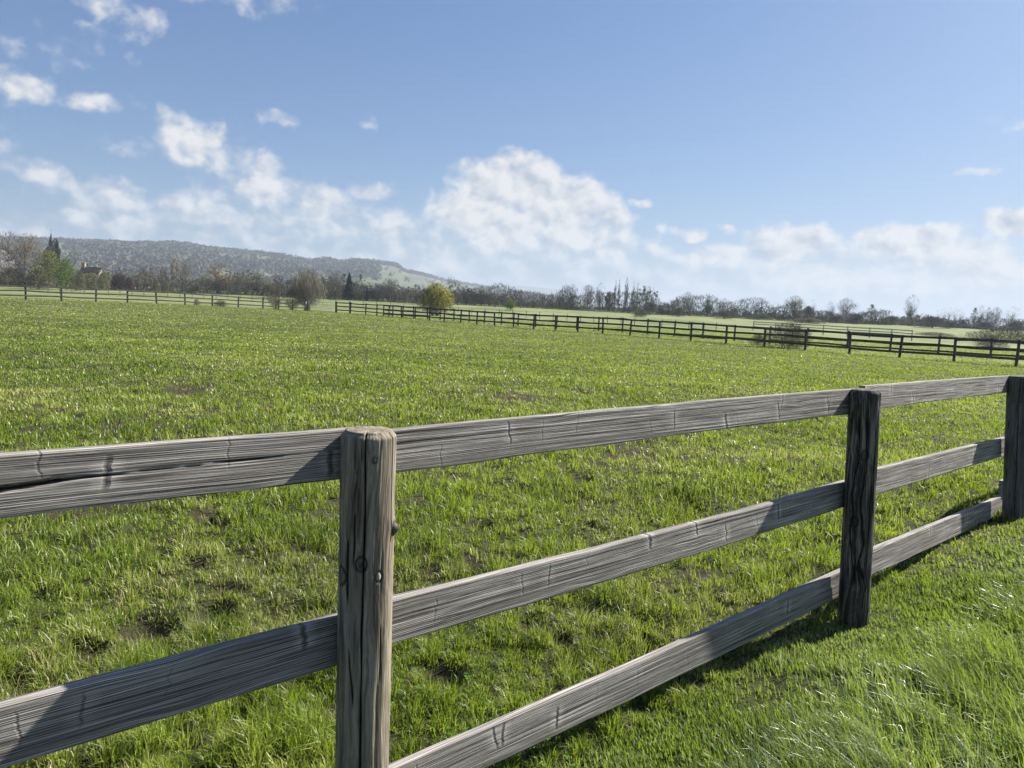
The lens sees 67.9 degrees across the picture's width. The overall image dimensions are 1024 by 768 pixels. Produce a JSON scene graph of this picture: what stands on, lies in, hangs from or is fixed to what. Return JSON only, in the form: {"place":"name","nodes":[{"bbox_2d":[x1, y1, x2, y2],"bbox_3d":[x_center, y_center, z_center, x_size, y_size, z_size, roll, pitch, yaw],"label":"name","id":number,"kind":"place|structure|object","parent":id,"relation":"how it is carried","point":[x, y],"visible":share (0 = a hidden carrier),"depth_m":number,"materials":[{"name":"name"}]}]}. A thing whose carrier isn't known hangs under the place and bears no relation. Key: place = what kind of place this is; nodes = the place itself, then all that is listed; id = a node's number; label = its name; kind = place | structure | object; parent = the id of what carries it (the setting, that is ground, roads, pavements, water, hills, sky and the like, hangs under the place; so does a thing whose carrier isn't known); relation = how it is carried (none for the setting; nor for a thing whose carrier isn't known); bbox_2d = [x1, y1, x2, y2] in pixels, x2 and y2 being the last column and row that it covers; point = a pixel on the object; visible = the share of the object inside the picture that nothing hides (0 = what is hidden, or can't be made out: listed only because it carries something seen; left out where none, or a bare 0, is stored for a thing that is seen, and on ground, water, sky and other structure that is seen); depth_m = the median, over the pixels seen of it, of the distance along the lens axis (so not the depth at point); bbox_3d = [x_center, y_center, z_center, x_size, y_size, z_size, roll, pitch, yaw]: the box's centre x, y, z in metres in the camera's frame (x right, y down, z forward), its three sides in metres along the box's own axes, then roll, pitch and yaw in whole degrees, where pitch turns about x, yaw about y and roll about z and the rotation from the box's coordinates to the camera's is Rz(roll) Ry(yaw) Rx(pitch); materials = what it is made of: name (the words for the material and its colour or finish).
{"place":"outdoors","nodes":[
{"label":"outdoors","id":0,"kind":"place"},
{"bbox_2d":[37,242,579,306],"bbox_3d":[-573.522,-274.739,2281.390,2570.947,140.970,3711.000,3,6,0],"label":"hills","id":1,"kind":"structure","parent":0,"point":[416,279],"depth_m":1373.21,"materials":[{"name":"green plant"}]},
{"bbox_2d":[0,235,565,303],"bbox_3d":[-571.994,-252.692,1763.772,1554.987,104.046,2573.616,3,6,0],"label":"hillside woodland","id":2,"kind":"object","parent":1,"relation":"on","point":[124,253],"visible":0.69,"depth_m":1094.12,"materials":[{"name":"green plant"}]},
{"bbox_2d":[0,281,1023,767],"bbox_3d":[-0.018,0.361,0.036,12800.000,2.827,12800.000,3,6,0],"label":"ground","id":3,"kind":"structure","parent":0,"point":[144,629],"depth_m":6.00,"materials":[{"name":"green plant"}]},
{"bbox_2d":[0,249,16,284],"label":"blossom tree","id":4,"kind":"object","parent":3,"relation":"on","point":[2,263],"visible":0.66,"depth_m":163.42,"materials":[{"name":"white plant"}]},
{"bbox_2d":[0,266,26,284],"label":"bush","id":5,"kind":"object","parent":3,"relation":"on","point":[12,275],"visible":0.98,"depth_m":158.39,"materials":[{"name":"green plant"}]},
{"bbox_2d":[0,231,36,267],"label":"bare tree","id":6,"kind":"object","parent":3,"relation":"on","point":[5,247],"visible":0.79,"depth_m":182.98,"materials":[{"name":"grey plant"}]},
{"bbox_2d":[14,267,29,281],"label":"shed","id":7,"kind":"structure","parent":3,"relation":"on","point":[26,270],"depth_m":176.47,"materials":[{"name":"grey wood"}]},
{"bbox_2d":[0,233,50,269],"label":"budding tree","id":8,"kind":"object","parent":3,"relation":"on","point":[26,254],"visible":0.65,"depth_m":187.62,"materials":[{"name":"brown plant"}]},
{"bbox_2d":[24,267,55,289],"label":"bush","id":9,"kind":"object","parent":3,"relation":"on","point":[43,280],"visible":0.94,"depth_m":148.39,"materials":[{"name":"green plant"}]},
{"bbox_2d":[24,250,71,287],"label":"leafy tree","id":10,"kind":"object","parent":3,"relation":"on","point":[48,262],"visible":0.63,"depth_m":163.19,"materials":[{"name":"green plant"}]},
{"bbox_2d":[43,234,59,281],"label":"church tower","id":11,"kind":"structure","parent":3,"relation":"on","point":[49,247],"depth_m":246.54,"materials":[{"name":"stone"}]},
{"bbox_2d":[0,271,108,288],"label":"hedge","id":12,"kind":"object","parent":3,"relation":"on","point":[57,284],"visible":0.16,"depth_m":173.06,"materials":[{"name":"green plant"}]},
{"bbox_2d":[49,239,60,265],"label":"evergreen tree","id":13,"kind":"object","parent":3,"relation":"on","point":[55,245],"visible":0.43,"depth_m":242.18,"materials":[{"name":"green plant"}]},
{"bbox_2d":[53,258,77,288],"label":"leafy tree","id":14,"kind":"object","parent":3,"relation":"on","point":[64,275],"visible":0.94,"depth_m":156.58,"materials":[{"name":"green plant"}]},
{"bbox_2d":[72,270,85,290],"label":"bush","id":15,"kind":"object","parent":3,"relation":"on","point":[80,278],"visible":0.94,"depth_m":153.85,"materials":[{"name":"green plant"}]},
{"bbox_2d":[71,261,86,281],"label":"white cottage","id":16,"kind":"structure","parent":3,"relation":"on","point":[77,265],"depth_m":212.40,"materials":[{"name":"white paint"}]},
{"bbox_2d":[78,273,100,288],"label":"bush","id":17,"kind":"object","parent":3,"relation":"on","point":[88,284],"visible":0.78,"depth_m":166.14,"materials":[{"name":"green plant"}]},
{"bbox_2d":[79,262,104,281],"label":"farmhouse","id":18,"kind":"object","parent":3,"relation":"on","point":[84,269],"visible":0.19,"depth_m":198.02,"materials":[{"name":"brown tile"}]},
{"bbox_2d":[96,271,109,290],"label":"bush","id":19,"kind":"object","parent":3,"relation":"on","point":[104,284],"visible":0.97,"depth_m":163.87,"materials":[{"name":"green plant"}]},
{"bbox_2d":[110,273,127,289],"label":"bush","id":20,"kind":"object","parent":3,"relation":"on","point":[115,283],"visible":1,"depth_m":173.40,"materials":[{"name":"purple plant"}]},
{"bbox_2d":[125,276,134,290],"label":"bush","id":21,"kind":"object","parent":3,"relation":"on","point":[129,283],"visible":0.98,"depth_m":174.77,"materials":[{"name":"green plant"}]},
{"bbox_2d":[131,265,144,285],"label":"bare tree","id":22,"kind":"object","parent":3,"relation":"on","point":[140,274],"visible":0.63,"depth_m":188.57,"materials":[{"name":"grey plant"}]},
{"bbox_2d":[140,264,151,285],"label":"bare tree","id":23,"kind":"object","parent":3,"relation":"on","point":[146,275],"visible":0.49,"depth_m":193.47,"materials":[{"name":"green plant"}]},
{"bbox_2d":[0,285,305,310],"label":"paddock fence","id":24,"kind":"object","parent":3,"relation":"on","point":[25,290],"visible":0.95,"depth_m":76.75,"materials":[{"name":"brown wood"}]},
{"bbox_2d":[150,279,160,291],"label":"bush","id":25,"kind":"object","parent":3,"relation":"on","point":[156,285],"visible":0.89,"depth_m":168.80,"materials":[{"name":"green plant"}]},
{"bbox_2d":[155,266,169,282],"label":"bare tree","id":26,"kind":"object","parent":3,"relation":"on","point":[163,272],"visible":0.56,"depth_m":213.43,"materials":[{"name":"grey plant"}]},
{"bbox_2d":[159,280,168,291],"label":"bush","id":27,"kind":"object","parent":3,"relation":"on","point":[164,287],"visible":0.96,"depth_m":166.95,"materials":[{"name":"green plant"}]},
{"bbox_2d":[93,269,244,294],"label":"hedge","id":28,"kind":"object","parent":3,"relation":"on","point":[177,286],"visible":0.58,"depth_m":181.41,"materials":[{"name":"green plant"}]},
{"bbox_2d":[171,248,177,287],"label":"poplar tree","id":29,"kind":"object","parent":3,"relation":"on","point":[173,263],"visible":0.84,"depth_m":203.16,"materials":[{"name":"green plant"}]},
{"bbox_2d":[175,262,195,287],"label":"bare tree","id":30,"kind":"object","parent":3,"relation":"on","point":[183,271],"visible":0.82,"depth_m":203.43,"materials":[{"name":"grey plant"}]},
{"bbox_2d":[186,285,201,293],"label":"bush","id":31,"kind":"object","parent":3,"relation":"on","point":[196,288],"visible":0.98,"depth_m":170.89,"materials":[{"name":"green plant"}]},
{"bbox_2d":[204,263,233,292],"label":"oak tree","id":32,"kind":"object","parent":3,"relation":"on","point":[218,277],"visible":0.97,"depth_m":183.03,"materials":[{"name":"brown plant"}]},
{"bbox_2d":[232,273,246,293],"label":"bare tree","id":33,"kind":"object","parent":3,"relation":"on","point":[239,282],"visible":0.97,"depth_m":183.55,"materials":[{"name":"brown plant"}]},
{"bbox_2d":[2,259,510,303],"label":"valley woodland","id":34,"kind":"object","parent":3,"relation":"on","point":[249,274],"visible":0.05,"depth_m":301.50,"materials":[{"name":"green plant"}]},
{"bbox_2d":[249,272,263,290],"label":"bare tree","id":35,"kind":"object","parent":3,"relation":"on","point":[255,278],"visible":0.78,"depth_m":188.40,"materials":[{"name":"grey plant"}]},
{"bbox_2d":[260,283,286,297],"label":"bush","id":36,"kind":"object","parent":3,"relation":"on","point":[264,286],"visible":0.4,"depth_m":173.66,"materials":[{"name":"brown plant"}]},
{"bbox_2d":[264,283,285,308],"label":"willow shrub","id":37,"kind":"object","parent":3,"relation":"on","point":[275,290],"visible":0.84,"depth_m":92.41,"materials":[{"name":"brown plant"}]},
{"bbox_2d":[228,279,351,299],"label":"hedge","id":38,"kind":"object","parent":3,"relation":"on","point":[249,286],"visible":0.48,"depth_m":187.97,"materials":[{"name":"brown plant"}]},
{"bbox_2d":[283,287,301,309],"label":"willow shrub","id":39,"kind":"object","parent":3,"relation":"on","point":[292,293],"visible":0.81,"depth_m":93.90,"materials":[{"name":"brown plant"}]},
{"bbox_2d":[286,265,327,310],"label":"willow shrub","id":40,"kind":"object","parent":3,"relation":"on","point":[308,290],"visible":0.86,"depth_m":95.20,"materials":[{"name":"brown plant"}]},
{"bbox_2d":[322,269,336,291],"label":"bare tree","id":41,"kind":"object","parent":3,"relation":"on","point":[328,288],"visible":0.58,"depth_m":203.37,"materials":[{"name":"grey plant"}]},
{"bbox_2d":[326,289,341,300],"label":"bush","id":42,"kind":"object","parent":3,"relation":"on","point":[332,294],"visible":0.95,"depth_m":178.80,"materials":[{"name":"green plant"}]},
{"bbox_2d":[333,270,346,292],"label":"bare tree","id":43,"kind":"object","parent":3,"relation":"on","point":[338,281],"visible":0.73,"depth_m":212.94,"materials":[{"name":"grey plant"}]},
{"bbox_2d":[343,272,354,299],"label":"conifer tree","id":44,"kind":"object","parent":3,"relation":"on","point":[348,291],"visible":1,"depth_m":188.25,"materials":[{"name":"green plant"}]},
{"bbox_2d":[352,288,365,300],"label":"bush","id":45,"kind":"object","parent":3,"relation":"on","point":[356,296],"visible":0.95,"depth_m":188.36,"materials":[{"name":"green plant"}]},
{"bbox_2d":[368,289,381,301],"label":"bush","id":46,"kind":"object","parent":3,"relation":"on","point":[372,292],"visible":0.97,"depth_m":188.59,"materials":[{"name":"green plant"}]},
{"bbox_2d":[379,277,397,301],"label":"bare tree","id":47,"kind":"object","parent":3,"relation":"on","point":[392,284],"visible":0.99,"depth_m":188.61,"materials":[{"name":"grey plant"}]},
{"bbox_2d":[341,283,445,303],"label":"hedge","id":48,"kind":"object","parent":3,"relation":"on","point":[382,299],"visible":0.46,"depth_m":189.59,"materials":[{"name":"brown plant"}]},
{"bbox_2d":[400,287,412,302],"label":"bare tree","id":49,"kind":"object","parent":3,"relation":"on","point":[406,295],"visible":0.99,"depth_m":183.88,"materials":[{"name":"grey plant"}]},
{"bbox_2d":[416,282,456,315],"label":"yellow shrub","id":50,"kind":"object","parent":3,"relation":"on","point":[431,299],"visible":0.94,"depth_m":110.46,"materials":[{"name":"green plant"}]},
{"bbox_2d":[453,287,462,304],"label":"bare tree","id":51,"kind":"object","parent":3,"relation":"on","point":[458,295],"visible":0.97,"depth_m":190.59,"materials":[{"name":"grey plant"}]},
{"bbox_2d":[477,286,485,305],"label":"bare tree","id":52,"kind":"object","parent":3,"relation":"on","point":[481,298],"visible":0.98,"depth_m":199.05,"materials":[{"name":"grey plant"}]},
{"bbox_2d":[491,291,500,306],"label":"bare tree","id":53,"kind":"object","parent":3,"relation":"on","point":[495,300],"visible":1,"depth_m":190.32,"materials":[{"name":"grey plant"}]},
{"bbox_2d":[499,290,507,306],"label":"bare tree","id":54,"kind":"object","parent":3,"relation":"on","point":[502,299],"visible":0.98,"depth_m":194.05,"materials":[{"name":"grey plant"}]},
{"bbox_2d":[506,299,514,310],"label":"leafy tree","id":55,"kind":"object","parent":3,"relation":"on","point":[511,305],"visible":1,"depth_m":164.01,"materials":[{"name":"green plant"}]},
{"bbox_2d":[0,375,1023,767],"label":"wooden fence","id":56,"kind":"object","parent":3,"relation":"on","point":[364,627],"visible":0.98,"depth_m":2.48,"materials":[{"name":"grey wood"}]},
{"bbox_2d":[446,277,578,309],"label":"hedge","id":57,"kind":"object","parent":3,"relation":"on","point":[534,304],"visible":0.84,"depth_m":201.06,"materials":[{"name":"green plant"}]},
{"bbox_2d":[516,290,525,307],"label":"bare tree","id":58,"kind":"object","parent":3,"relation":"on","point":[519,302],"visible":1,"depth_m":191.77,"materials":[{"name":"grey plant"}]},
{"bbox_2d":[342,299,716,328],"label":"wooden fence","id":59,"kind":"object","parent":3,"relation":"on","point":[544,316],"visible":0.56,"depth_m":122.57,"materials":[{"name":"wood"}]},
{"bbox_2d":[581,284,595,308],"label":"bare tree","id":60,"kind":"object","parent":3,"relation":"on","point":[590,291],"visible":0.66,"depth_m":208.28,"materials":[{"name":"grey plant"}]},
{"bbox_2d":[559,289,682,315],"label":"hedge","id":61,"kind":"object","parent":3,"relation":"on","point":[615,299],"visible":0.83,"depth_m":201.06,"materials":[{"name":"green plant"}]},
{"bbox_2d":[630,309,647,316],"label":"bush","id":62,"kind":"object","parent":3,"relation":"on","point":[641,312],"visible":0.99,"depth_m":168.54,"materials":[{"name":"green plant"}]},
{"bbox_2d":[636,285,659,306],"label":"mistletoe tree","id":63,"kind":"object","parent":3,"relation":"on","point":[653,293],"visible":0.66,"depth_m":203.20,"materials":[{"name":"grey plant"}]},
{"bbox_2d":[642,302,658,314],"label":"bush","id":64,"kind":"object","parent":3,"relation":"on","point":[649,307],"visible":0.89,"depth_m":193.39,"materials":[{"name":"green plant"}]},
{"bbox_2d":[335,301,1023,365],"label":"paddock fence","id":65,"kind":"object","parent":3,"relation":"on","point":[954,354],"visible":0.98,"depth_m":50.83,"materials":[{"name":"brown wood"}]},
{"bbox_2d":[306,301,334,311],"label":"field gate","id":66,"kind":"structure","parent":65,"relation":"attached to","point":[317,307],"depth_m":93.27,"materials":[{"name":"wood"}]},
{"bbox_2d":[673,307,685,316],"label":"bush","id":67,"kind":"object","parent":3,"relation":"on","point":[678,310],"visible":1,"depth_m":188.57,"materials":[{"name":"green plant"}]},
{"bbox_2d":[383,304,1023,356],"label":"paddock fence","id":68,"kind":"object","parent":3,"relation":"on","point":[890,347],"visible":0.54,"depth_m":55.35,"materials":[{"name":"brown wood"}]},
{"bbox_2d":[390,552,1023,767],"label":"clover","id":69,"kind":"object","parent":3,"relation":"on","point":[567,756],"visible":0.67,"depth_m":3.20,"materials":[{"name":"green plant"}]},
{"bbox_2d":[702,300,713,315],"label":"leafy tree","id":70,"kind":"object","parent":3,"relation":"on","point":[707,305],"visible":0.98,"depth_m":203.07,"materials":[{"name":"green plant"}]},
{"bbox_2d":[711,311,736,318],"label":"bush","id":71,"kind":"object","parent":3,"relation":"on","point":[725,314],"visible":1,"depth_m":188.21,"materials":[{"name":"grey plant"}]},
{"bbox_2d":[667,293,803,320],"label":"hedge","id":72,"kind":"object","parent":3,"relation":"on","point":[696,313],"visible":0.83,"depth_m":203.38,"materials":[{"name":"green plant"}]},
{"bbox_2d":[455,299,1020,330],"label":"hedgerow scrub","id":73,"kind":"object","parent":3,"relation":"on","point":[686,311],"visible":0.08,"depth_m":246.15,"materials":[{"name":"green plant"}]},
{"bbox_2d":[518,299,968,327],"bbox_3d":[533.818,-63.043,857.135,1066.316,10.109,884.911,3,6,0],"label":"distant woodland","id":74,"kind":"object","parent":3,"relation":"on","point":[740,313],"visible":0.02,"depth_m":472.65,"materials":[{"name":"plant"}]},
{"bbox_2d":[748,334,763,344],"bbox_3d":[16.851,-3.055,52.387,1.272,1.038,1.240,4,6,13],"label":"bramble bush","id":75,"kind":"object","parent":3,"relation":"on","point":[759,338],"visible":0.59,"depth_m":52.30,"materials":[{"name":"green plant"}]},
{"bbox_2d":[744,315,771,319],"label":"bush","id":76,"kind":"object","parent":3,"relation":"on","point":[760,317],"visible":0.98,"depth_m":198.32,"materials":[{"name":"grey plant"}]},
{"bbox_2d":[757,320,812,349],"bbox_3d":[18.203,-3.200,50.408,3.874,2.154,3.778,6,7,30],"label":"bramble bush","id":77,"kind":"object","parent":3,"relation":"on","point":[787,339],"visible":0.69,"depth_m":50.10,"materials":[{"name":"green plant"}]},
{"bbox_2d":[786,296,806,320],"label":"ivy covered tree","id":78,"kind":"object","parent":3,"relation":"on","point":[795,307],"visible":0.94,"depth_m":203.02,"materials":[{"name":"green plant"}]},
{"bbox_2d":[800,305,816,318],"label":"bush","id":79,"kind":"object","parent":3,"relation":"on","point":[807,310],"visible":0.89,"depth_m":198.34,"materials":[{"name":"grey plant"}]},
{"bbox_2d":[788,318,833,323],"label":"bush","id":80,"kind":"object","parent":3,"relation":"on","point":[809,320],"visible":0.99,"depth_m":187.61,"materials":[{"name":"green plant"}]},
{"bbox_2d":[752,321,912,340],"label":"cross fence","id":81,"kind":"object","parent":3,"relation":"on","point":[847,329],"visible":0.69,"depth_m":107.86,"materials":[{"name":"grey wood"}]},
{"bbox_2d":[826,315,847,323],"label":"bush","id":82,"kind":"object","parent":3,"relation":"on","point":[837,318],"visible":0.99,"depth_m":203.29,"materials":[{"name":"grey plant"}]},
{"bbox_2d":[790,309,894,324],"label":"hedge","id":83,"kind":"object","parent":3,"relation":"on","point":[822,316],"visible":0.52,"depth_m":208.50,"materials":[{"name":"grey plant"}]},
{"bbox_2d":[835,298,857,320],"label":"bare tree","id":84,"kind":"object","parent":3,"relation":"on","point":[844,310],"visible":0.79,"depth_m":213.15,"materials":[{"name":"grey plant"}]},
{"bbox_2d":[845,313,863,323],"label":"bush","id":85,"kind":"object","parent":3,"relation":"on","point":[859,317],"visible":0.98,"depth_m":203.49,"materials":[{"name":"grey plant"}]},
{"bbox_2d":[883,316,900,325],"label":"bush","id":86,"kind":"object","parent":3,"relation":"on","point":[893,320],"visible":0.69,"depth_m":212.99,"materials":[{"name":"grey plant"}]},
{"bbox_2d":[904,294,918,319],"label":"bare tree","id":87,"kind":"object","parent":3,"relation":"on","point":[909,313],"visible":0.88,"depth_m":228.60,"materials":[{"name":"grey plant"}]},
{"bbox_2d":[913,316,951,328],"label":"bush","id":88,"kind":"object","parent":3,"relation":"on","point":[934,320],"visible":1,"depth_m":197.94,"materials":[{"name":"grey plant"}]},
{"bbox_2d":[913,332,954,336],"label":"bramble bush","id":89,"kind":"object","parent":3,"relation":"on","point":[936,333],"visible":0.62,"depth_m":138.91,"materials":[{"name":"green plant"}]},
{"bbox_2d":[941,322,957,328],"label":"bush","id":90,"kind":"object","parent":3,"relation":"on","point":[949,325],"visible":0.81,"depth_m":201.34,"materials":[{"name":"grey plant"}]},
{"bbox_2d":[878,314,1023,330],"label":"hedge","id":91,"kind":"object","parent":3,"relation":"on","point":[901,319],"visible":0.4,"depth_m":225.44,"materials":[{"name":"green plant"}]},
{"bbox_2d":[969,307,978,328],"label":"bare tree","id":92,"kind":"object","parent":3,"relation":"on","point":[974,313],"visible":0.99,"depth_m":223.25,"materials":[{"name":"grey plant"}]},
{"bbox_2d":[967,321,997,329],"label":"bush","id":93,"kind":"object","parent":3,"relation":"on","point":[984,325],"visible":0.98,"depth_m":220.10,"materials":[{"name":"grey plant"}]},
{"bbox_2d":[968,334,1011,347],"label":"bramble bush","id":94,"kind":"object","parent":3,"relation":"on","point":[994,343],"visible":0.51,"depth_m":75.44,"materials":[{"name":"green plant"}]},
{"bbox_2d":[958,327,1023,344],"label":"bramble bush","id":95,"kind":"object","parent":3,"relation":"on","point":[1010,333],"visible":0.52,"depth_m":118.81,"materials":[{"name":"green plant"}]},
{"bbox_2d":[987,307,1002,328],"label":"bare tree","id":96,"kind":"object","parent":3,"relation":"on","point":[996,317],"visible":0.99,"depth_m":220.34,"materials":[{"name":"grey plant"}]},
{"bbox_2d":[1001,321,1023,331],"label":"bush","id":97,"kind":"object","parent":3,"relation":"on","point":[1017,324],"visible":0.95,"depth_m":213.07,"materials":[{"name":"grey plant"}]},
{"bbox_2d":[0,0,1023,326],"label":"sky","id":98,"kind":"structure","parent":0,"point":[868,153],"materials":[{"name":"blue"}]},
{"bbox_2d":[491,286,620,308],"bbox_3d":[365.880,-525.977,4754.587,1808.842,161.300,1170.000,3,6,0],"label":"hills","id":99,"kind":"structure","parent":0,"point":[545,291],"depth_m":4842.81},
{"bbox_2d":[544,518,1023,767],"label":"verge grass","id":100,"kind":"structure","parent":0,"point":[824,734],"depth_m":3.32,"materials":[{"name":"green plant"}]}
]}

